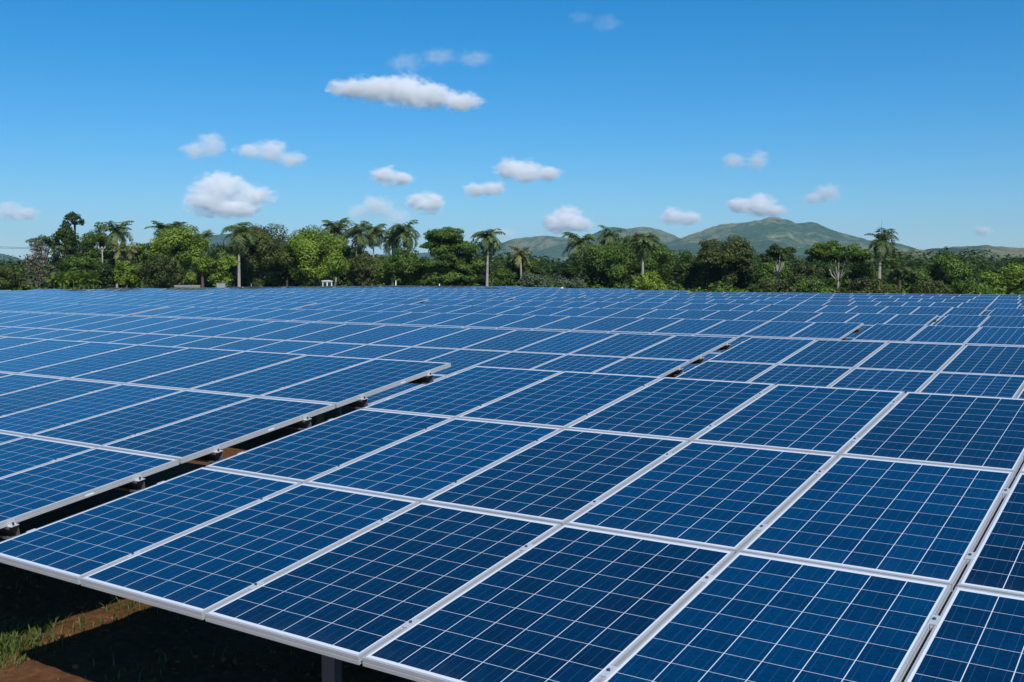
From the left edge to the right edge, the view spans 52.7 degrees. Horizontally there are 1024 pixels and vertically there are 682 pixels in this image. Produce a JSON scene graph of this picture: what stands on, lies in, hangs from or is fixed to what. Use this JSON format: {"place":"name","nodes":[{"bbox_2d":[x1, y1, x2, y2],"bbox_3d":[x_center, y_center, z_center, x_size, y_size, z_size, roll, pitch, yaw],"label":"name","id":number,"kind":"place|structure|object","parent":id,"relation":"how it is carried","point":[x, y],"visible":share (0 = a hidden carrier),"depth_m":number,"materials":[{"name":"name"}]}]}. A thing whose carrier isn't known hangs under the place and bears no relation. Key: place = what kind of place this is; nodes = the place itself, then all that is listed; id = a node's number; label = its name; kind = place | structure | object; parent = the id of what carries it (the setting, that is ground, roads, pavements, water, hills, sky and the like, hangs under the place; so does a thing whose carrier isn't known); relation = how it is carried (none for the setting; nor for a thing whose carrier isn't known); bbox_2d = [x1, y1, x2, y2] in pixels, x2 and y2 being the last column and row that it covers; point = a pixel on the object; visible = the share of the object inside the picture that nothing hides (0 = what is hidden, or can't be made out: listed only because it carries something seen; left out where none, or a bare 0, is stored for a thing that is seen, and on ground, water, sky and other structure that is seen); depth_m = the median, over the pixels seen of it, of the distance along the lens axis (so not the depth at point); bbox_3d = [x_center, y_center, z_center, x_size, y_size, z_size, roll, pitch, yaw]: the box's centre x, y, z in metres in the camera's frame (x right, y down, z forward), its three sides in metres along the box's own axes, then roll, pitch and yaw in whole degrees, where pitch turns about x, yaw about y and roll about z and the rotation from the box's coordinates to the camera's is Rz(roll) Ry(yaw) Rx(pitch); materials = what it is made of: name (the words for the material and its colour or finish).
{"place":"outdoors","nodes":[
{"label":"outdoors","id":0,"kind":"place"},
{"bbox_2d":[0,563,377,681],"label":"grass","id":1,"kind":"structure","parent":0,"point":[11,644],"depth_m":7.51,"materials":[{"name":"green plant"}]},
{"bbox_2d":[0,227,679,263],"bbox_3d":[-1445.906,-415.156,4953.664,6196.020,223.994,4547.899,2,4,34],"label":"hills","id":2,"kind":"structure","parent":0,"point":[551,247],"depth_m":4055.01,"materials":[{"name":"green plant"}]},
{"bbox_2d":[0,375,1015,681],"bbox_3d":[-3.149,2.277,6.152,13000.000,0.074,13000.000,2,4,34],"label":"ground","id":3,"kind":"structure","parent":0,"point":[120,651],"depth_m":7.51,"materials":[{"name":"brown soil"}]},
{"bbox_2d":[0,264,27,289],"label":"bush","id":4,"kind":"object","parent":3,"relation":"on","point":[8,274],"visible":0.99,"depth_m":111.47,"materials":[{"name":"green plant"}]},
{"bbox_2d":[20,242,57,288],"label":"broadleaf tree","id":5,"kind":"object","parent":3,"relation":"on","point":[38,266],"visible":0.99,"depth_m":109.61,"materials":[{"name":"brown plant"}]},
{"bbox_2d":[26,235,60,272],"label":"broadleaf tree","id":6,"kind":"object","parent":3,"relation":"on","point":[44,240],"visible":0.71,"depth_m":119.36,"materials":[{"name":"green plant"}]},
{"bbox_2d":[0,293,115,297],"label":"solar table","id":7,"kind":"object","parent":3,"relation":"on","point":[59,295],"visible":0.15,"depth_m":60.51,"materials":[{"name":"glass"}]},
{"bbox_2d":[44,222,88,288],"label":"broadleaf tree","id":8,"kind":"object","parent":3,"relation":"on","point":[67,233],"visible":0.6,"depth_m":115.27,"materials":[{"name":"green plant"}]},
{"bbox_2d":[62,211,84,284],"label":"broadleaf tree","id":9,"kind":"object","parent":3,"relation":"on","point":[72,217],"visible":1,"depth_m":116.28,"materials":[{"name":"green plant"}]},
{"bbox_2d":[61,254,88,288],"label":"broadleaf tree","id":10,"kind":"object","parent":3,"relation":"on","point":[69,268],"visible":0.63,"depth_m":108.29,"materials":[{"name":"green plant"}]},
{"bbox_2d":[0,302,167,315],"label":"solar table","id":11,"kind":"object","parent":3,"relation":"on","point":[94,309],"visible":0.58,"depth_m":35.53,"materials":[{"name":"glass"}]},
{"bbox_2d":[79,222,115,285],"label":"broadleaf tree","id":12,"kind":"object","parent":3,"relation":"on","point":[93,255],"visible":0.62,"depth_m":116.95,"materials":[{"name":"green plant"}]},
{"bbox_2d":[89,261,123,288],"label":"broadleaf tree","id":13,"kind":"object","parent":3,"relation":"on","point":[105,271],"visible":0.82,"depth_m":107.47,"materials":[{"name":"green plant"}]},
{"bbox_2d":[1,290,212,295],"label":"solar table","id":14,"kind":"object","parent":3,"relation":"on","point":[104,292],"visible":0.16,"depth_m":69.29,"materials":[{"name":"glass"}]},
{"bbox_2d":[95,220,133,287],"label":"coconut palm","id":15,"kind":"object","parent":3,"relation":"on","point":[120,231],"visible":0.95,"depth_m":113.53,"materials":[{"name":"green plant"}]},
{"bbox_2d":[107,241,141,272],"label":"coconut palm","id":16,"kind":"object","parent":3,"relation":"on","point":[120,250],"visible":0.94,"depth_m":112.69,"materials":[{"name":"green plant"}]},
{"bbox_2d":[111,259,139,287],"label":"broadleaf tree","id":17,"kind":"object","parent":3,"relation":"on","point":[127,277],"visible":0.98,"depth_m":108.44,"materials":[{"name":"green plant"}]},
{"bbox_2d":[115,243,150,284],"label":"broadleaf tree","id":18,"kind":"object","parent":3,"relation":"on","point":[142,258],"visible":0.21,"depth_m":121.33,"materials":[{"name":"green plant"}]},
{"bbox_2d":[0,297,316,313],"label":"solar table","id":19,"kind":"object","parent":3,"relation":"on","point":[226,304],"visible":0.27,"depth_m":43.85,"materials":[{"name":"glass"}]},
{"bbox_2d":[133,253,184,287],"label":"bush","id":20,"kind":"object","parent":3,"relation":"on","point":[159,268],"visible":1,"depth_m":109.25,"materials":[{"name":"green plant"}]},
{"bbox_2d":[0,579,354,681],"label":"clods","id":21,"kind":"object","parent":3,"relation":"on","point":[223,659],"visible":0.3,"depth_m":7.37,"materials":[{"name":"brown soil"}]},
{"bbox_2d":[147,224,209,284],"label":"broadleaf tree","id":22,"kind":"object","parent":3,"relation":"on","point":[184,246],"visible":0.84,"depth_m":113.44,"materials":[{"name":"green plant"}]},
{"bbox_2d":[90,289,294,293],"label":"solar table","id":23,"kind":"object","parent":3,"relation":"on","point":[206,291],"visible":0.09,"depth_m":74.44,"materials":[{"name":"glass"}]},
{"bbox_2d":[191,255,216,286],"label":"broadleaf tree","id":24,"kind":"object","parent":3,"relation":"on","point":[201,266],"visible":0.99,"depth_m":107.66,"materials":[{"name":"green plant"}]},
{"bbox_2d":[193,242,246,284],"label":"broadleaf tree","id":25,"kind":"object","parent":3,"relation":"on","point":[215,249],"visible":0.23,"depth_m":119.99,"materials":[{"name":"green plant"}]},
{"bbox_2d":[206,250,240,285],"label":"tree","id":26,"kind":"object","parent":3,"relation":"on","point":[223,262],"visible":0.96,"depth_m":108.39,"materials":[{"name":"green plant"}]},
{"bbox_2d":[0,336,450,538],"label":"solar table","id":27,"kind":"object","parent":3,"relation":"on","point":[80,420],"visible":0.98,"depth_m":9.56,"materials":[{"name":"glass"}]},
{"bbox_2d":[220,222,254,286],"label":"royal palm","id":28,"kind":"object","parent":3,"relation":"on","point":[239,233],"visible":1,"depth_m":115.66,"materials":[{"name":"green plant"}]},
{"bbox_2d":[227,223,297,286],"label":"broadleaf tree","id":29,"kind":"object","parent":3,"relation":"on","point":[274,254],"visible":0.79,"depth_m":122.70,"materials":[{"name":"green plant"}]},
{"bbox_2d":[164,288,363,292],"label":"solar table","id":30,"kind":"object","parent":3,"relation":"on","point":[268,290],"visible":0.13,"depth_m":80.54,"materials":[{"name":"glass"}]},
{"bbox_2d":[102,294,428,308],"bbox_3d":[-14.147,-0.849,49.846,22.304,1.837,4.990,2,13,34],"label":"solar table","id":31,"kind":"object","parent":3,"relation":"on","point":[318,300],"visible":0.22,"depth_m":49.82,"materials":[{"name":"glass"}]},
{"bbox_2d":[271,262,299,285],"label":"broadleaf tree","id":32,"kind":"object","parent":3,"relation":"on","point":[284,273],"visible":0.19,"depth_m":133.22,"materials":[{"name":"green plant"}]},
{"bbox_2d":[286,224,350,286],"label":"broadleaf tree","id":33,"kind":"object","parent":3,"relation":"on","point":[304,247],"visible":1,"depth_m":122.73,"materials":[{"name":"green plant"}]},
{"bbox_2d":[230,288,423,291],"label":"solar table","id":34,"kind":"object","parent":3,"relation":"on","point":[335,289],"visible":0.18,"depth_m":85.47,"materials":[{"name":"glass"}]},
{"bbox_2d":[321,217,353,285],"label":"royal palm","id":35,"kind":"object","parent":3,"relation":"on","point":[335,229],"visible":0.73,"depth_m":135.50,"materials":[{"name":"green plant"}]},
{"bbox_2d":[333,246,368,285],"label":"broadleaf tree","id":36,"kind":"object","parent":3,"relation":"on","point":[348,253],"visible":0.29,"depth_m":136.19,"materials":[{"name":"green plant"}]},
{"bbox_2d":[342,220,372,285],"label":"royal palm","id":37,"kind":"object","parent":3,"relation":"on","point":[356,230],"visible":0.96,"depth_m":133.56,"materials":[{"name":"green plant"}]},
{"bbox_2d":[203,293,515,304],"bbox_3d":[-10.292,-1.197,55.456,22.304,1.837,4.990,2,13,34],"label":"solar table","id":38,"kind":"object","parent":3,"relation":"on","point":[430,298],"visible":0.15,"depth_m":55.64,"materials":[{"name":"glass"}]},
{"bbox_2d":[346,253,386,285],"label":"tree","id":39,"kind":"object","parent":3,"relation":"on","point":[367,262],"visible":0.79,"depth_m":128.55,"materials":[{"name":"green plant"}]},
{"bbox_2d":[0,312,735,424],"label":"solar table","id":40,"kind":"object","parent":3,"relation":"on","point":[459,349],"visible":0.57,"depth_m":17.66,"materials":[{"name":"glass"}]},
{"bbox_2d":[360,220,386,257],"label":"royal palm","id":41,"kind":"object","parent":3,"relation":"on","point":[376,230],"visible":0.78,"depth_m":136.57,"materials":[{"name":"green plant"}]},
{"bbox_2d":[288,287,474,290],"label":"solar table","id":42,"kind":"object","parent":3,"relation":"on","point":[383,288],"visible":0.16,"depth_m":91.62,"materials":[{"name":"glass"}]},
{"bbox_2d":[376,230,403,283],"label":"royal palm","id":43,"kind":"object","parent":3,"relation":"on","point":[387,249],"visible":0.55,"depth_m":134.47,"materials":[{"name":"green plant"}]},
{"bbox_2d":[374,247,427,285],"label":"broadleaf tree","id":44,"kind":"object","parent":3,"relation":"on","point":[402,263],"visible":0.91,"depth_m":126.45,"materials":[{"name":"green plant"}]},
{"bbox_2d":[387,220,420,251],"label":"royal palm","id":45,"kind":"object","parent":3,"relation":"on","point":[407,239],"visible":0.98,"depth_m":132.44,"materials":[{"name":"green plant"}]},
{"bbox_2d":[336,287,520,288],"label":"solar table","id":46,"kind":"object","parent":3,"relation":"on","point":[429,287],"visible":0.2,"depth_m":97.43,"materials":[{"name":"glass"}]},
{"bbox_2d":[291,292,585,299],"bbox_3d":[-6.410,-1.541,61.107,22.304,1.827,4.990,2,13,34],"label":"solar table","id":47,"kind":"object","parent":3,"relation":"on","point":[467,294],"visible":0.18,"depth_m":61.56,"materials":[{"name":"glass"}]},
{"bbox_2d":[417,226,486,285],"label":"broadleaf tree","id":48,"kind":"object","parent":3,"relation":"on","point":[454,267],"visible":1,"depth_m":124.14,"materials":[{"name":"green plant"}]},
{"bbox_2d":[383,286,560,287],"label":"solar table","id":49,"kind":"object","parent":3,"relation":"on","point":[474,287],"visible":0.13,"depth_m":102.54,"materials":[{"name":"glass"}]},
{"bbox_2d":[458,239,493,283],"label":"broadleaf tree","id":50,"kind":"object","parent":3,"relation":"on","point":[482,274],"visible":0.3,"depth_m":132.35,"materials":[{"name":"green plant"}]},
{"bbox_2d":[470,228,504,285],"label":"royal palm","id":51,"kind":"object","parent":3,"relation":"on","point":[489,238],"visible":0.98,"depth_m":115.69,"materials":[{"name":"green plant"}]},
{"bbox_2d":[131,306,863,377],"bbox_3d":[-3.211,0.635,25.826,22.304,1.840,4.990,2,13,34],"label":"solar table","id":52,"kind":"object","parent":3,"relation":"on","point":[741,330],"visible":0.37,"depth_m":24.61,"materials":[{"name":"glass"}]},
{"bbox_2d":[489,267,517,285],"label":"bush","id":53,"kind":"object","parent":3,"relation":"on","point":[501,275],"visible":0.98,"depth_m":125.78,"materials":[{"name":"green plant"}]},
{"bbox_2d":[364,290,643,296],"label":"solar table","id":54,"kind":"object","parent":3,"relation":"on","point":[567,293],"visible":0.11,"depth_m":67.13,"materials":[{"name":"glass"}]},
{"bbox_2d":[0,246,1021,281],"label":"distant wood","id":55,"kind":"object","parent":3,"relation":"on","point":[981,257],"visible":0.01,"depth_m":171.45,"materials":[{"name":"green plant"}]},
{"bbox_2d":[0,366,1023,681],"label":"solar table","id":56,"kind":"object","parent":3,"relation":"on","point":[492,524],"visible":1,"depth_m":5.58,"materials":[{"name":"glass"}]},
{"bbox_2d":[0,251,1023,290],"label":"undergrowth","id":57,"kind":"object","parent":3,"relation":"on","point":[591,277],"visible":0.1,"depth_m":121.34,"materials":[{"name":"green plant"}]},
{"bbox_2d":[0,280,1023,294],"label":"undergrowth","id":58,"kind":"object","parent":3,"relation":"on","point":[726,288],"visible":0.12,"depth_m":111.03,"materials":[{"name":"green plant"}]},
{"bbox_2d":[502,253,540,280],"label":"broadleaf tree","id":59,"kind":"object","parent":3,"relation":"on","point":[533,265],"visible":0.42,"depth_m":130.82,"materials":[{"name":"green plant"}]},
{"bbox_2d":[509,245,533,277],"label":"coconut palm","id":60,"kind":"object","parent":3,"relation":"on","point":[520,257],"visible":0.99,"depth_m":127.64,"materials":[{"name":"green plant"}]},
{"bbox_2d":[513,271,551,286],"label":"bush","id":61,"kind":"object","parent":3,"relation":"on","point":[526,279],"visible":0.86,"depth_m":124.82,"materials":[{"name":"green plant"}]},
{"bbox_2d":[424,289,690,294],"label":"solar table","id":62,"kind":"object","parent":3,"relation":"on","point":[646,292],"visible":0.15,"depth_m":72.73,"materials":[{"name":"glass"}]},
{"bbox_2d":[550,272,587,287],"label":"bush","id":63,"kind":"object","parent":3,"relation":"on","point":[576,282],"visible":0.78,"depth_m":124.37,"materials":[{"name":"green plant"}]},
{"bbox_2d":[555,253,584,280],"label":"broadleaf tree","id":64,"kind":"object","parent":3,"relation":"on","point":[571,270],"visible":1,"depth_m":124.34,"materials":[{"name":"green plant"}]},
{"bbox_2d":[561,231,596,278],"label":"royal palm","id":65,"kind":"object","parent":3,"relation":"on","point":[577,243],"visible":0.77,"depth_m":130.25,"materials":[{"name":"green plant"}]},
{"bbox_2d":[475,289,689,291],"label":"solar table","id":66,"kind":"object","parent":3,"relation":"on","point":[589,290],"visible":0.2,"depth_m":79.90,"materials":[{"name":"glass"}]},
{"bbox_2d":[597,225,624,245],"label":"royal palm","id":67,"kind":"object","parent":3,"relation":"on","point":[607,235],"visible":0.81,"depth_m":135.68,"materials":[{"name":"green plant"}]},
{"bbox_2d":[300,303,937,340],"bbox_3d":[0.645,0.299,31.441,22.304,1.818,4.990,2,13,34],"label":"solar table","id":68,"kind":"object","parent":3,"relation":"on","point":[868,320],"visible":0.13,"depth_m":30.77,"materials":[{"name":"glass"}]},
{"bbox_2d":[583,235,671,282],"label":"broadleaf tree","id":69,"kind":"object","parent":3,"relation":"on","point":[620,258],"visible":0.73,"depth_m":125.37,"materials":[{"name":"green plant"}]},
{"bbox_2d":[625,232,661,275],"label":"royal palm","id":70,"kind":"object","parent":3,"relation":"on","point":[644,241],"visible":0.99,"depth_m":107.82,"materials":[{"name":"green plant"}]},
{"bbox_2d":[632,272,668,289],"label":"bush","id":71,"kind":"object","parent":3,"relation":"on","point":[648,281],"visible":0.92,"depth_m":103.26,"materials":[{"name":"green plant"}]},
{"bbox_2d":[640,249,695,281],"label":"broadleaf tree","id":72,"kind":"object","parent":3,"relation":"on","point":[670,256],"visible":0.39,"depth_m":122.65,"materials":[{"name":"green plant"}]},
{"bbox_2d":[666,251,707,289],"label":"broadleaf tree","id":73,"kind":"object","parent":3,"relation":"on","point":[686,269],"visible":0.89,"depth_m":113.32,"materials":[{"name":"green plant"}]},
{"bbox_2d":[416,299,986,325],"bbox_3d":[4.532,-0.058,37.098,22.304,1.832,4.990,2,13,34],"label":"solar table","id":74,"kind":"object","parent":3,"relation":"on","point":[942,312],"visible":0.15,"depth_m":36.74,"materials":[{"name":"glass"}]},
{"bbox_2d":[692,234,758,286],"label":"broadleaf tree","id":75,"kind":"object","parent":3,"relation":"on","point":[737,251],"visible":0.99,"depth_m":108.03,"materials":[{"name":"green plant"}]},
{"bbox_2d":[697,261,755,286],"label":"broadleaf tree","id":76,"kind":"object","parent":3,"relation":"on","point":[716,277],"visible":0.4,"depth_m":110.75,"materials":[{"name":"green plant"}]},
{"bbox_2d":[514,297,1020,315],"bbox_3d":[8.374,-0.403,42.690,22.304,1.830,4.990,2,13,34],"label":"solar table","id":77,"kind":"object","parent":3,"relation":"on","point":[990,307],"visible":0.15,"depth_m":42.59,"materials":[{"name":"glass"}]},
{"bbox_2d":[754,261,792,282],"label":"broadleaf tree","id":78,"kind":"object","parent":3,"relation":"on","point":[765,271],"visible":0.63,"depth_m":101.92,"materials":[{"name":"green plant"}]},
{"bbox_2d":[752,277,795,292],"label":"bush","id":79,"kind":"object","parent":3,"relation":"on","point":[772,286],"visible":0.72,"depth_m":85.44,"materials":[{"name":"green plant"}]},
{"bbox_2d":[755,243,795,284],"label":"broadleaf tree","id":80,"kind":"object","parent":3,"relation":"on","point":[776,252],"visible":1,"depth_m":93.52,"materials":[{"name":"green plant"}]},
{"bbox_2d":[584,295,1023,307],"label":"solar table","id":81,"kind":"object","parent":3,"relation":"on","point":[830,299],"visible":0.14,"depth_m":48.88,"materials":[{"name":"glass"}]},
{"bbox_2d":[787,261,824,288],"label":"broadleaf tree","id":82,"kind":"object","parent":3,"relation":"on","point":[798,271],"visible":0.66,"depth_m":103.30,"materials":[{"name":"green plant"}]},
{"bbox_2d":[793,278,839,292],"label":"bush","id":83,"kind":"object","parent":3,"relation":"on","point":[805,285],"visible":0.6,"depth_m":85.40,"materials":[{"name":"green plant"}]},
{"bbox_2d":[812,262,852,287],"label":"broadleaf tree","id":84,"kind":"object","parent":3,"relation":"on","point":[833,282],"visible":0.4,"depth_m":105.14,"materials":[{"name":"green plant"}]},
{"bbox_2d":[646,293,1023,299],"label":"solar table","id":85,"kind":"object","parent":3,"relation":"on","point":[876,296],"visible":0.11,"depth_m":54.92,"materials":[{"name":"glass"}]},
{"bbox_2d":[804,240,873,288],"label":"broadleaf tree","id":86,"kind":"object","parent":3,"relation":"on","point":[827,252],"visible":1,"depth_m":92.09,"materials":[{"name":"green plant"}]},
{"bbox_2d":[675,337,1023,544],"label":"solar table","id":87,"kind":"object","parent":3,"relation":"on","point":[978,370],"visible":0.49,"depth_m":13.25,"materials":[{"name":"glass"}]},
{"bbox_2d":[693,292,1023,296],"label":"solar table","id":88,"kind":"object","parent":3,"relation":"on","point":[954,295],"visible":0.13,"depth_m":61.51,"materials":[{"name":"glass"}]},
{"bbox_2d":[846,260,877,286],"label":"broadleaf tree","id":89,"kind":"object","parent":3,"relation":"on","point":[855,274],"visible":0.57,"depth_m":98.38,"materials":[{"name":"green plant"}]},
{"bbox_2d":[834,275,902,293],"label":"bush","id":90,"kind":"object","parent":3,"relation":"on","point":[876,285],"visible":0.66,"depth_m":85.18,"materials":[{"name":"green plant"}]},
{"bbox_2d":[864,225,898,278],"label":"royal palm","id":91,"kind":"object","parent":3,"relation":"on","point":[881,245],"visible":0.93,"depth_m":93.66,"materials":[{"name":"green plant"}]},
{"bbox_2d":[870,248,932,291],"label":"broadleaf tree","id":92,"kind":"object","parent":3,"relation":"on","point":[900,265],"visible":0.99,"depth_m":88.80,"materials":[{"name":"green plant"}]},
{"bbox_2d":[908,277,955,293],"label":"bush","id":93,"kind":"object","parent":3,"relation":"on","point":[925,287],"visible":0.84,"depth_m":85.35,"materials":[{"name":"green plant"}]},
{"bbox_2d":[851,324,1023,346],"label":"solar table","id":94,"kind":"object","parent":3,"relation":"on","point":[993,336],"visible":0.23,"depth_m":19.69,"materials":[{"name":"glass"}]},
{"bbox_2d":[905,251,974,286],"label":"broadleaf tree","id":95,"kind":"object","parent":3,"relation":"on","point":[954,268],"visible":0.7,"depth_m":98.72,"materials":[{"name":"green plant"}]},
{"bbox_2d":[948,276,996,293],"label":"bush","id":96,"kind":"object","parent":3,"relation":"on","point":[964,286],"visible":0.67,"depth_m":85.22,"materials":[{"name":"green plant"}]},
{"bbox_2d":[935,315,1023,326],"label":"solar table","id":97,"kind":"object","parent":3,"relation":"on","point":[981,321],"visible":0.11,"depth_m":25.72,"materials":[{"name":"glass"}]},
{"bbox_2d":[977,262,1023,292],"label":"broadleaf tree","id":98,"kind":"object","parent":3,"relation":"on","point":[1016,273],"visible":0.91,"depth_m":93.42,"materials":[{"name":"green plant"}]},
{"bbox_2d":[987,308,1023,315],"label":"solar table","id":99,"kind":"object","parent":3,"relation":"on","point":[1007,312],"visible":0.11,"depth_m":31.66,"materials":[{"name":"glass"}]},
{"bbox_2d":[0,0,1023,263],"label":"sky","id":100,"kind":"structure","parent":0,"point":[519,118],"materials":[{"name":"blue"}]},
{"bbox_2d":[665,217,918,260],"bbox_3d":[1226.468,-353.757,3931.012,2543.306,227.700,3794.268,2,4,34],"label":"hills","id":101,"kind":"structure","parent":0,"point":[762,235],"depth_m":3703.53,"materials":[{"name":"green plant"}]},
{"bbox_2d":[868,245,1023,261],"bbox_3d":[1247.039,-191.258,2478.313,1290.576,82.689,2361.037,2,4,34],"label":"hills","id":102,"kind":"structure","parent":0,"point":[1001,251],"depth_m":2294.20,"materials":[{"name":"green plant"}]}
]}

